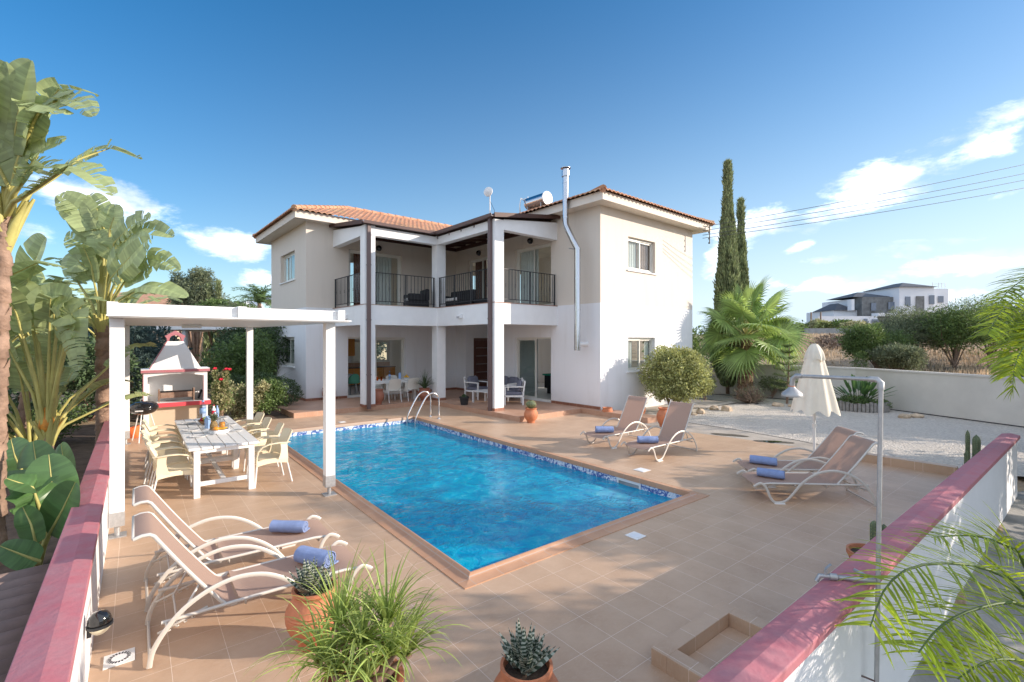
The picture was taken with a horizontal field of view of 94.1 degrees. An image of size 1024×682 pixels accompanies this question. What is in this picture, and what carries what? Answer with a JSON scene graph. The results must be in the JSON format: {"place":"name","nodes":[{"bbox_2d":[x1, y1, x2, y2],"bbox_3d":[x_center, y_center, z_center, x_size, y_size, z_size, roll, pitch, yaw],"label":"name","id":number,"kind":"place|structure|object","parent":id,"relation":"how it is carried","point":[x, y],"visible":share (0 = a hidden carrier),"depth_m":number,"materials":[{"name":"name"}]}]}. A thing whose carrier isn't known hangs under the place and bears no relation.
{"place":"outdoors","nodes":[
{"label":"outdoors","id":0,"kind":"place"},
{"bbox_2d":[112,291,208,365],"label":"tiled house","id":1,"kind":"structure","parent":0,"point":[145,297],"depth_m":40.01,"materials":[{"name":"orange"}]},
{"bbox_2d":[273,389,657,423],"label":"terrace","id":2,"kind":"structure","parent":0,"point":[514,409],"depth_m":15.81,"materials":[{"name":"tile"}]},
{"bbox_2d":[463,376,487,399],"bbox_3d":[-1.343,1.782,18.080,0.744,0.836,0.720,0,0,35],"label":"lounge armchair","id":3,"kind":"object","parent":2,"relation":"on","point":[472,382],"visible":0.88,"depth_m":17.97,"materials":[{"name":"white metal"}]},
{"bbox_2d":[504,379,525,404],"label":"lounge armchair","id":4,"kind":"object","parent":2,"relation":"on","point":[520,388],"visible":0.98,"depth_m":16.19,"materials":[{"name":"white metal"}]},
{"bbox_2d":[278,422,671,571],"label":"pool water","id":5,"kind":"structure","parent":0,"point":[470,505],"depth_m":7.87,"materials":[{"name":"blue liquid"}]},
{"bbox_2d":[279,419,681,498],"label":"waterline tiles","id":6,"kind":"object","parent":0,"point":[611,477],"visible":0.25,"depth_m":10.71,"materials":[{"name":"tile"}]},
{"bbox_2d":[0,0,1023,334],"label":"sky","id":7,"kind":"structure","parent":0,"point":[237,114],"materials":[{"name":"blue"}]},
{"bbox_2d":[9,335,1023,606],"bbox_3d":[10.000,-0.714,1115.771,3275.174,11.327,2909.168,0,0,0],"label":"ground","id":8,"kind":"structure","parent":0,"point":[933,363],"depth_m":28.72,"materials":[{"name":"soil"}]},
{"bbox_2d":[0,563,49,681],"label":"shed","id":9,"kind":"structure","parent":8,"relation":"on","point":[19,590],"depth_m":3.10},
{"bbox_2d":[0,424,95,573],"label":"planting bed","id":10,"kind":"object","parent":8,"relation":"on","point":[81,443],"depth_m":9.67,"materials":[{"name":"soil"}]},
{"bbox_2d":[0,437,79,570],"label":"banana plant","id":11,"kind":"object","parent":10,"relation":"on","point":[41,483],"visible":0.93,"depth_m":4.60,"materials":[{"name":"green plant"}]},
{"bbox_2d":[10,260,74,289],"bbox_3d":[-8.067,0.449,7.113,2.710,4.203,2.285,0,0,37],"label":"bird of paradise tree","id":12,"kind":"object","parent":10,"relation":"on","point":[18,273],"visible":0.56,"depth_m":7.18,"materials":[{"name":"green plant"}]},
{"bbox_2d":[6,396,90,443],"bbox_3d":[-10.870,1.968,10.745,2.120,1.339,1.307,0,0,-21],"label":"lemon bush","id":13,"kind":"object","parent":10,"relation":"on","point":[63,430],"visible":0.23,"depth_m":10.98,"materials":[{"name":"green plant"}]},
{"bbox_2d":[31,364,95,448],"bbox_3d":[-9.920,1.481,10.655,2.492,2.138,1.502,0,0,22],"label":"bird of paradise tree","id":14,"kind":"object","parent":10,"relation":"on","point":[68,375],"visible":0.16,"depth_m":10.49,"materials":[{"name":"green plant"}]},
{"bbox_2d":[15,272,126,436],"bbox_3d":[-9.991,0.521,9.830,2.372,4.059,2.806,0,0,-13],"label":"bird of paradise tree","id":15,"kind":"object","parent":10,"relation":"on","point":[39,278],"visible":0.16,"depth_m":9.71,"materials":[{"name":"green plant"}]},
{"bbox_2d":[0,58,142,565],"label":"bird of paradise tree","id":16,"kind":"object","parent":10,"relation":"on","point":[26,109],"visible":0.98,"depth_m":4.92,"materials":[{"name":"green plant"}]},
{"bbox_2d":[7,340,151,441],"bbox_3d":[-8.109,1.154,8.034,2.967,2.791,2.691,0,0,-26],"label":"bird of paradise tree","id":17,"kind":"object","parent":10,"relation":"on","point":[15,379],"visible":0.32,"depth_m":8.22,"materials":[{"name":"green plant"}]},
{"bbox_2d":[9,233,157,448],"bbox_3d":[-7.341,0.452,7.711,1.863,4.196,2.304,0,0,-12],"label":"bird of paradise tree","id":18,"kind":"object","parent":10,"relation":"on","point":[54,318],"visible":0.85,"depth_m":7.24,"materials":[{"name":"green plant"}]},
{"bbox_2d":[71,288,154,337],"bbox_3d":[-10.376,0.605,11.812,2.184,3.891,2.457,0,0,-18],"label":"bird of paradise tree","id":19,"kind":"object","parent":10,"relation":"on","point":[134,298],"visible":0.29,"depth_m":11.97,"materials":[{"name":"green plant"}]},
{"bbox_2d":[43,190,188,445],"bbox_3d":[-7.734,-0.201,9.277,2.288,5.503,2.650,0,0,-37],"label":"bird of paradise tree","id":20,"kind":"object","parent":10,"relation":"on","point":[105,238],"visible":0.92,"depth_m":9.27,"materials":[{"name":"green plant"}]},
{"bbox_2d":[5,421,108,681],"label":"garden wall","id":21,"kind":"structure","parent":8,"relation":"on","point":[55,645],"depth_m":3.12,"materials":[{"name":"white paint"}]},
{"bbox_2d":[86,609,113,638],"bbox_3d":[-2.652,1.814,3.069,0.136,0.146,0.135,0,0,-38],"label":"garden wall lamp","id":22,"kind":"object","parent":21,"relation":"attached to","point":[100,622],"visible":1,"depth_m":3.03,"materials":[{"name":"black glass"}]},
{"bbox_2d":[84,326,197,383],"bbox_3d":[-18.992,0.735,23.549,5.738,4.085,3.792,0,0,-22],"label":"background tree","id":23,"kind":"object","parent":8,"relation":"on","point":[161,330],"visible":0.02,"depth_m":23.77,"materials":[{"name":"green plant"}]},
{"bbox_2d":[75,391,290,420],"bbox_3d":[-10.000,2.360,23.675,8.000,0.001,20.650,0,0,0],"label":"garden bed","id":24,"kind":"object","parent":8,"relation":"on","point":[274,414],"visible":0.08,"depth_m":14.94,"materials":[{"name":"soil"}]},
{"bbox_2d":[15,333,150,424],"bbox_3d":[-12.489,1.173,14.368,4.796,3.386,3.561,0,0,-28],"label":"evergreen shrub","id":25,"kind":"object","parent":24,"relation":"on","point":[85,375],"visible":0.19,"depth_m":13.74,"materials":[{"name":"green plant"}]},
{"bbox_2d":[80,326,166,414],"bbox_3d":[-12.100,0.867,15.121,2.618,3.566,2.457,0,0,24],"label":"conifer","id":26,"kind":"object","parent":24,"relation":"on","point":[139,334],"visible":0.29,"depth_m":15.08,"materials":[{"name":"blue plant"}]},
{"bbox_2d":[207,367,237,415],"bbox_3d":[-7.989,1.546,13.155,0.793,1.600,0.690,0,0,0],"label":"rose bush","id":27,"kind":"object","parent":24,"relation":"on","point":[220,387],"visible":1,"depth_m":13.06,"materials":[{"name":"green plant"}]},
{"bbox_2d":[224,380,245,418],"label":"variegated bush","id":28,"kind":"object","parent":24,"relation":"on","point":[234,412],"visible":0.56,"depth_m":14.27,"materials":[{"name":"green plant"}]},
{"bbox_2d":[195,328,277,391],"bbox_3d":[-10.091,0.955,17.448,2.778,3.064,2.495,0,0,-28],"label":"garden shrub","id":29,"kind":"object","parent":24,"relation":"on","point":[237,363],"visible":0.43,"depth_m":17.04,"materials":[{"name":"green plant"}]},
{"bbox_2d":[210,326,293,375],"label":"orange tree","id":30,"kind":"object","parent":24,"relation":"on","point":[275,335],"visible":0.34,"depth_m":19.70,"materials":[{"name":"green plant"}]},
{"bbox_2d":[210,369,302,404],"bbox_3d":[-8.673,1.693,16.155,3.000,1.411,1.225,0,0,0],"label":"clipped hedge","id":31,"kind":"object","parent":24,"relation":"on","point":[291,385],"visible":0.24,"depth_m":16.10,"materials":[{"name":"green plant"}]},
{"bbox_2d":[230,377,289,413],"bbox_3d":[-7.820,1.737,14.655,1.799,1.269,1.301,0,0,0],"label":"variegated bush","id":32,"kind":"object","parent":24,"relation":"on","point":[268,394],"visible":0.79,"depth_m":14.54,"materials":[{"name":"green plant"}]},
{"bbox_2d":[166,265,231,363],"bbox_3d":[-22.962,-1.599,35.000,4.641,7.915,3.378,0,0,0],"label":"pine tree","id":33,"kind":"object","parent":8,"relation":"on","point":[195,285],"visible":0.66,"depth_m":34.59,"materials":[{"name":"green plant"}]},
{"bbox_2d":[201,282,213,366],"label":"cypress","id":34,"kind":"object","parent":8,"relation":"on","point":[206,341],"visible":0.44,"depth_m":34.26,"materials":[{"name":"green plant"}]},
{"bbox_2d":[191,297,257,363],"bbox_3d":[-19.735,-0.351,32.984,4.846,5.308,2.988,0,0,0],"label":"garden tree","id":35,"kind":"object","parent":8,"relation":"on","point":[214,302],"visible":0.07,"depth_m":32.43,"materials":[{"name":"green plant"}]},
{"bbox_2d":[226,284,270,307],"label":"feather palm","id":36,"kind":"object","parent":8,"relation":"on","point":[259,297],"visible":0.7,"depth_m":28.77,"materials":[{"name":"green plant"}]},
{"bbox_2d":[154,326,386,379],"bbox_3d":[-14.600,0.840,29.500,12.800,3.220,7.400,0,0,0],"label":"neighbour bungalow","id":37,"kind":"object","parent":8,"relation":"on","point":[356,357],"visible":0.11,"depth_m":27.00,"materials":[{"name":"beige"}]},
{"bbox_2d":[252,166,714,410],"bbox_3d":[-1.722,-1.753,19.763,13.360,8.407,14.304,0,0,-40],"label":"villa","id":38,"kind":"object","parent":8,"relation":"on","point":[604,271],"visible":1,"depth_m":17.09,"materials":[{"name":"beige"}]},
{"bbox_2d":[279,252,294,284],"bbox_3d":[-8.845,-2.867,19.040,0.319,1.165,2.090,0,0,-40],"label":"window","id":39,"kind":"structure","parent":38,"relation":"in","point":[291,257],"depth_m":19.29,"materials":[{"name":"white metal"}]},
{"bbox_2d":[348,339,395,384],"bbox_3d":[-7.144,0.995,22.975,3.040,2.200,0.630,0,0,-40],"label":"kitchen unit","id":40,"kind":"object","parent":38,"relation":"attached to","point":[384,369],"visible":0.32,"depth_m":23.09,"materials":[{"name":"orange wood"}]},
{"bbox_2d":[349,250,400,305],"bbox_3d":[-5.502,-2.320,19.062,2.220,2.300,0.150,0,0,-40],"label":"sliding door","id":41,"kind":"structure","parent":38,"relation":"in","point":[382,261],"depth_m":19.31,"materials":[{"name":"glass"}]},
{"bbox_2d":[348,337,403,396],"bbox_3d":[-5.431,1.040,19.068,2.420,2.300,0.070,0,0,-40],"label":"sliding door","id":42,"kind":"structure","parent":38,"relation":"in","point":[376,338],"depth_m":19.46,"materials":[{"name":"white metal"}]},
{"bbox_2d":[403,289,428,306],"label":"rattan armchair","id":43,"kind":"object","parent":38,"relation":"on","point":[411,299],"visible":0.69,"depth_m":17.20,"materials":[{"name":"black"}]},
{"bbox_2d":[446,289,475,305],"bbox_3d":[-2.080,-1.495,17.769,0.780,0.730,1.500,0,0,-40],"label":"rattan sofa","id":44,"kind":"object","parent":38,"relation":"on","point":[449,299],"visible":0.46,"depth_m":17.32,"materials":[{"name":"black"}]},
{"bbox_2d":[470,257,487,298],"bbox_3d":[-1.185,-2.310,20.095,0.150,2.280,1.800,0,0,-40],"label":"sliding door","id":45,"kind":"structure","parent":38,"relation":"in","point":[480,264],"depth_m":20.39,"materials":[{"name":"white metal"}]},
{"bbox_2d":[474,338,487,385],"bbox_3d":[-1.364,1.055,21.431,1.000,2.290,0.130,0,0,-40],"label":"entrance door","id":46,"kind":"structure","parent":38,"relation":"in","point":[480,344],"depth_m":21.42,"materials":[{"name":"brown wood"}]},
{"bbox_2d":[517,337,550,401],"bbox_3d":[0.852,1.045,17.621,0.070,2.290,1.970,0,0,-40],"label":"sliding door","id":47,"kind":"structure","parent":38,"relation":"in","point":[523,338],"depth_m":17.63,"materials":[{"name":"white metal"}]},
{"bbox_2d":[517,243,550,304],"bbox_3d":[0.882,-2.310,17.646,0.149,2.280,1.970,0,0,-40],"label":"sliding door","id":48,"kind":"structure","parent":38,"relation":"in","point":[529,256],"depth_m":18.02,"materials":[{"name":"glass"}]},
{"bbox_2d":[519,191,551,211],"bbox_3d":[0.926,-5.552,19.420,0.792,0.904,1.244,0,0,-40],"label":"solar water heater","id":49,"kind":"object","parent":38,"relation":"on","point":[539,200],"visible":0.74,"depth_m":19.21,"materials":[{"name":"silver metal"}]},
{"bbox_2d":[627,337,651,372],"bbox_3d":[4.434,0.503,16.596,1.740,1.185,0.300,0,0,-40],"label":"window","id":50,"kind":"structure","parent":38,"relation":"in","point":[647,341],"depth_m":16.60,"materials":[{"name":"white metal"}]},
{"bbox_2d":[627,237,657,274],"bbox_3d":[4.442,-2.907,16.602,1.740,1.165,0.300,0,0,-40],"label":"window","id":51,"kind":"structure","parent":38,"relation":"in","point":[640,253],"depth_m":16.74,"materials":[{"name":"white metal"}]},
{"bbox_2d":[88,405,949,681],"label":"pool deck","id":52,"kind":"structure","parent":8,"relation":"on","point":[615,606],"depth_m":4.97,"materials":[{"name":"tile"}]},
{"bbox_2d":[103,647,134,669],"bbox_3d":[-2.893,2.342,3.515,0.180,0.011,0.180,0,0,-38],"label":"drain cover","id":53,"kind":"object","parent":52,"relation":"on","point":[119,658],"visible":1,"depth_m":3.50,"materials":[{"name":"white plastic"}]},
{"bbox_2d":[130,399,158,442],"bbox_3d":[-8.604,1.860,11.128,0.590,0.986,0.625,0,0,-23],"label":"kettle grill","id":54,"kind":"object","parent":52,"relation":"on","point":[140,407],"visible":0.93,"depth_m":10.98,"materials":[{"name":"black metal"}]},
{"bbox_2d":[140,425,182,474],"bbox_3d":[-6.337,1.933,8.644,0.632,0.840,0.621,0,0,-39],"label":"armchair","id":55,"kind":"object","parent":52,"relation":"on","point":[151,433],"visible":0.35,"depth_m":8.71,"materials":[{"name":"beige plastic"}]},
{"bbox_2d":[140,430,185,483],"bbox_3d":[-5.943,1.933,8.130,0.632,0.840,0.621,0,0,-36],"label":"armchair","id":56,"kind":"object","parent":52,"relation":"on","point":[154,439],"visible":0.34,"depth_m":8.17,"materials":[{"name":"beige plastic"}]},
{"bbox_2d":[142,436,191,486],"bbox_3d":[-5.535,1.933,7.646,0.632,0.840,0.621,0,0,-40],"label":"armchair","id":57,"kind":"object","parent":52,"relation":"on","point":[173,460],"visible":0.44,"depth_m":7.67,"materials":[{"name":"beige plastic"}]},
{"bbox_2d":[145,442,192,490],"bbox_3d":[-5.122,1.933,7.171,0.632,0.840,0.621,0,0,-38],"label":"armchair","id":58,"kind":"object","parent":52,"relation":"on","point":[163,469],"visible":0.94,"depth_m":7.04,"materials":[{"name":"beige plastic"}]},
{"bbox_2d":[141,330,210,432],"bbox_3d":[-8.767,1.050,12.457,1.466,2.600,0.725,0,0,-38],"label":"masonry barbecue","id":59,"kind":"object","parent":52,"relation":"on","point":[175,365],"visible":0.85,"depth_m":12.36,"materials":[{"name":"white paint"}]},
{"bbox_2d":[158,387,199,402],"bbox_3d":[-8.707,1.413,12.473,0.876,0.340,0.365,0,0,-38],"label":"charcoal grill","id":60,"kind":"object","parent":59,"relation":"on","point":[176,393],"visible":1,"depth_m":12.36,"materials":[{"name":"brown metal"}]},
{"bbox_2d":[175,416,258,498],"bbox_3d":[-5.371,1.975,8.541,0.928,0.750,3.240,0,0,-38],"label":"dining table","id":61,"kind":"object","parent":52,"relation":"on","point":[233,442],"visible":0.78,"depth_m":7.54,"materials":[{"name":"white wood"}]},
{"bbox_2d":[106,301,351,539],"bbox_3d":[-5.661,0.918,9.013,2.810,2.863,6.940,0,0,-38],"label":"pergola","id":62,"kind":"object","parent":52,"relation":"on","point":[123,317],"visible":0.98,"depth_m":6.37,"materials":[{"name":"white wood"}]},
{"bbox_2d":[132,485,339,611],"bbox_3d":[-2.740,1.872,4.847,1.750,0.962,0.724,0,0,-38],"label":"sun lounger","id":63,"kind":"object","parent":52,"relation":"on","point":[265,537],"visible":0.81,"depth_m":4.65,"materials":[{"name":"fabric"}]},
{"bbox_2d":[269,520,309,532],"bbox_3d":[-2.397,2.002,5.143,0.371,0.127,0.168,0,0,3],"label":"towel","id":64,"kind":"object","parent":63,"relation":"on","point":[291,526],"visible":1,"depth_m":5.08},
{"bbox_2d":[131,511,372,668],"bbox_3d":[-2.182,1.872,4.141,1.750,0.962,0.724,0,0,-38],"label":"sun lounger","id":65,"kind":"object","parent":52,"relation":"on","point":[257,580],"visible":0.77,"depth_m":3.92,"materials":[{"name":"beige metal"}]},
{"bbox_2d":[293,545,338,568],"bbox_3d":[-1.810,1.996,4.404,0.356,0.151,0.198,0,0,21],"label":"towel","id":66,"kind":"object","parent":65,"relation":"on","point":[302,553],"visible":0.9,"depth_m":4.34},
{"bbox_2d":[238,417,271,467],"bbox_3d":[-4.963,1.933,9.146,0.632,0.840,0.621,0,0,-41],"label":"armchair","id":67,"kind":"object","parent":52,"relation":"on","point":[265,423],"visible":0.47,"depth_m":9.20,"materials":[{"name":"beige plastic"}]},
{"bbox_2d":[243,422,283,474],"bbox_3d":[-4.421,1.933,8.523,0.632,0.840,0.621,0,0,-34],"label":"armchair","id":68,"kind":"object","parent":52,"relation":"on","point":[276,431],"visible":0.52,"depth_m":8.55,"materials":[{"name":"beige plastic"}]},
{"bbox_2d":[247,428,292,487],"bbox_3d":[-4.014,1.933,7.959,0.632,0.840,0.621,0,0,-41],"label":"armchair","id":69,"kind":"object","parent":52,"relation":"on","point":[279,451],"visible":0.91,"depth_m":7.90,"materials":[{"name":"beige plastic"}]},
{"bbox_2d":[285,577,336,652],"bbox_3d":[-1.530,2.130,3.700,0.424,0.440,0.424,0,0,0],"label":"terracotta pot","id":70,"kind":"object","parent":52,"relation":"on","point":[301,607],"visible":0.38,"depth_m":3.55,"materials":[{"name":"ceramic"}]},
{"bbox_2d":[284,556,336,595],"bbox_3d":[-1.542,1.812,3.661,0.368,0.267,0.340,0,0,0],"label":"aloe","id":71,"kind":"object","parent":70,"relation":"on","point":[307,575],"visible":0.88,"depth_m":3.63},
{"bbox_2d":[321,655,403,681],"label":"terracotta pot","id":72,"kind":"object","parent":52,"relation":"on","point":[399,678],"visible":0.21,"depth_m":2.81,"materials":[{"name":"ceramic"}]},
{"bbox_2d":[243,539,472,681],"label":"ponytail plant","id":73,"kind":"object","parent":72,"relation":"in","point":[362,637],"visible":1,"depth_m":2.73,"materials":[{"name":"green plant"}]},
{"bbox_2d":[280,416,708,588],"bbox_3d":[-1.698,2.345,9.594,4.350,0.086,9.560,0,0,-38],"label":"pool coping","id":74,"kind":"object","parent":52,"relation":"on","point":[456,572],"visible":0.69,"depth_m":6.16,"materials":[{"name":"tile"}]},
{"bbox_2d":[494,650,558,681],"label":"terracotta pot","id":75,"kind":"object","parent":52,"relation":"on","point":[509,673],"visible":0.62,"depth_m":2.76,"materials":[{"name":"ceramic"}]},
{"bbox_2d":[498,618,559,675],"bbox_3d":[0.099,1.802,2.801,0.365,0.266,0.348,0,0,0],"label":"aloe","id":76,"kind":"object","parent":75,"relation":"on","point":[524,654],"visible":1,"depth_m":2.78,"materials":[{"name":"plant"}]},
{"bbox_2d":[580,395,650,448],"bbox_3d":[2.405,1.847,10.917,1.710,1.012,0.724,0,0,-37],"label":"sun lounger","id":77,"kind":"object","parent":52,"relation":"on","point":[631,415],"visible":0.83,"depth_m":11.12,"materials":[{"name":"fabric"}]},
{"bbox_2d":[621,401,697,461],"bbox_3d":[3.065,1.847,9.837,1.710,1.012,0.724,0,0,-37],"label":"sun lounger","id":78,"kind":"object","parent":52,"relation":"on","point":[675,423],"visible":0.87,"depth_m":10.05,"materials":[{"name":"fabric"}]},
{"bbox_2d":[651,601,769,681],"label":"shower tray","id":79,"kind":"object","parent":52,"relation":"on","point":[700,646],"visible":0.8,"depth_m":3.62,"materials":[{"name":"stone"}]},
{"bbox_2d":[733,426,863,488],"bbox_3d":[4.690,1.902,7.888,1.780,0.902,0.724,0,0,6],"label":"sun lounger","id":80,"kind":"object","parent":52,"relation":"on","point":[827,448],"visible":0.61,"depth_m":7.86,"materials":[{"name":"fabric"}]},
{"bbox_2d":[737,435,876,505],"bbox_3d":[4.400,1.902,7.128,1.780,0.902,0.724,0,0,6],"label":"sun lounger","id":81,"kind":"object","parent":52,"relation":"on","point":[842,462],"visible":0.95,"depth_m":7.02,"materials":[{"name":"fabric"}]},
{"bbox_2d":[861,453,957,474],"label":"kerb","id":82,"kind":"structure","parent":52,"relation":"on","point":[931,467],"depth_m":8.66,"materials":[{"name":"stone"}]},
{"bbox_2d":[637,344,715,404],"bbox_3d":[5.370,1.257,15.750,2.465,2.311,2.336,0,0,0],"label":"round tree","id":83,"kind":"object","parent":8,"relation":"on","point":[675,374],"visible":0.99,"depth_m":15.27,"materials":[{"name":"green plant"}]},
{"bbox_2d":[709,157,744,393],"bbox_3d":[9.480,-2.767,20.914,1.553,10.434,1.621,0,0,0],"label":"cypress","id":84,"kind":"object","parent":8,"relation":"on","point":[727,275],"visible":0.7,"depth_m":20.68,"materials":[{"name":"green plant"}]},
{"bbox_2d":[735,197,753,333],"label":"cypress","id":85,"kind":"object","parent":8,"relation":"on","point":[742,249],"visible":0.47,"depth_m":22.23,"materials":[{"name":"green plant"}]},
{"bbox_2d":[809,333,845,349],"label":"scrub","id":86,"kind":"object","parent":8,"relation":"on","point":[825,340],"visible":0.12,"depth_m":40.96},
{"bbox_2d":[632,360,1023,425],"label":"boundary wall","id":87,"kind":"structure","parent":8,"relation":"on","point":[969,396],"depth_m":15.07,"materials":[{"name":"paint"}]},
{"bbox_2d":[781,374,884,681],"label":"outdoor shower","id":88,"kind":"object","parent":8,"relation":"on","point":[792,390],"visible":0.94,"depth_m":2.90,"materials":[{"name":"metal"}]},
{"bbox_2d":[699,333,1016,375],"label":"dry grass","id":89,"kind":"structure","parent":8,"relation":"on","point":[963,357],"depth_m":29.71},
{"bbox_2d":[697,433,1019,681],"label":"garden wall","id":90,"kind":"structure","parent":8,"relation":"on","point":[803,638],"depth_m":3.27,"materials":[{"name":"white paint"}]},
{"bbox_2d":[831,321,921,368],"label":"field tree","id":91,"kind":"object","parent":8,"relation":"on","point":[857,339],"visible":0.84,"depth_m":24.68,"materials":[{"name":"green plant"}]},
{"bbox_2d":[806,282,947,323],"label":"house","id":92,"kind":"structure","parent":8,"relation":"on","point":[865,305],"depth_m":84.80,"materials":[{"name":"white"}]},
{"bbox_2d":[865,341,929,370],"bbox_3d":[18.977,0.960,23.450,2.778,1.908,2.345,0,0,0],"label":"bush","id":93,"kind":"object","parent":8,"relation":"on","point":[896,356],"visible":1,"depth_m":23.03,"materials":[{"name":"green plant"}]},
{"bbox_2d":[865,304,957,349],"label":"field tree","id":94,"kind":"object","parent":8,"relation":"on","point":[896,323],"visible":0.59,"depth_m":26.42,"materials":[{"name":"green plant"}]},
{"bbox_2d":[909,294,1020,368],"bbox_3d":[23.286,-0.446,25.209,4.278,3.990,4.734,0,0,0],"label":"tree","id":95,"kind":"object","parent":8,"relation":"on","point":[962,321],"visible":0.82,"depth_m":24.62,"materials":[{"name":"green plant"}]},
{"bbox_2d":[908,491,1023,681],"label":"lane","id":96,"kind":"structure","parent":8,"relation":"on","point":[1013,522],"depth_m":4.65,"materials":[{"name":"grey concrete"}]},
{"bbox_2d":[827,502,1023,681],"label":"feather palm","id":97,"kind":"object","parent":96,"relation":"on","point":[949,648],"visible":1,"depth_m":2.43,"materials":[{"name":"green plant"}]},
{"bbox_2d":[966,263,1023,400],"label":"feather palm","id":98,"kind":"object","parent":8,"relation":"on","point":[1005,357],"visible":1,"depth_m":6.12,"materials":[{"name":"green plant"}]},
{"bbox_2d":[639,398,819,450],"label":"concrete path","id":99,"kind":"structure","parent":0,"point":[696,428],"depth_m":12.30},
{"bbox_2d":[790,344,840,450],"bbox_3d":[6.343,1.212,9.985,0.868,2.275,0.892,0,0,21],"label":"parasol","id":100,"kind":"object","parent":99,"relation":"on","point":[819,395],"visible":0.94,"depth_m":9.78,"materials":[{"name":"fabric"}]},
{"bbox_2d":[689,392,1023,476],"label":"gravel","id":101,"kind":"structure","parent":0,"point":[934,439],"depth_m":12.81,"materials":[{"name":"gravel"}]},
{"bbox_2d":[731,384,770,403],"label":"twiggy bush","id":102,"kind":"object","parent":101,"relation":"on","point":[750,396],"visible":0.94,"depth_m":17.63,"materials":[{"name":"brown plant"}]},
{"bbox_2d":[696,276,814,398],"bbox_3d":[9.504,-0.063,19.172,4.369,4.972,4.833,0,0,0],"label":"fan palm","id":103,"kind":"object","parent":101,"relation":"on","point":[742,360],"visible":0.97,"depth_m":18.58,"materials":[{"name":"green plant"}]},
{"bbox_2d":[759,375,786,397],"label":"jade shrub","id":104,"kind":"object","parent":101,"relation":"on","point":[767,384],"visible":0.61,"depth_m":19.11,"materials":[{"name":"green plant"}]},
{"bbox_2d":[769,343,800,403],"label":"young pine","id":105,"kind":"object","parent":101,"relation":"on","point":[789,352],"visible":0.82,"depth_m":17.57,"materials":[{"name":"green plant"}]},
{"bbox_2d":[836,397,889,412],"bbox_3d":[11.750,2.190,16.150,1.659,0.360,1.660,0,0,0],"label":"log planter","id":106,"kind":"object","parent":101,"relation":"on","point":[871,407],"visible":0.52,"depth_m":15.47,"materials":[{"name":"wood"}]},
{"bbox_2d":[834,374,896,402],"bbox_3d":[11.739,1.627,16.074,1.803,0.982,1.603,0,0,-27],"label":"strap leaf plant","id":107,"kind":"object","parent":106,"relation":"in","point":[864,387],"visible":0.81,"depth_m":15.89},
{"bbox_3d":[7.254,2.235,7.462,0.400,0.230,0.400,0,0,0],"label":"terracotta bowl","id":108,"kind":"object","parent":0,"visible":0},
{"bbox_2d":[963,430,980,463],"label":"column cactus","id":109,"kind":"object","parent":108,"relation":"in","point":[976,444],"depth_m":7.49,"materials":[{"name":"green"}]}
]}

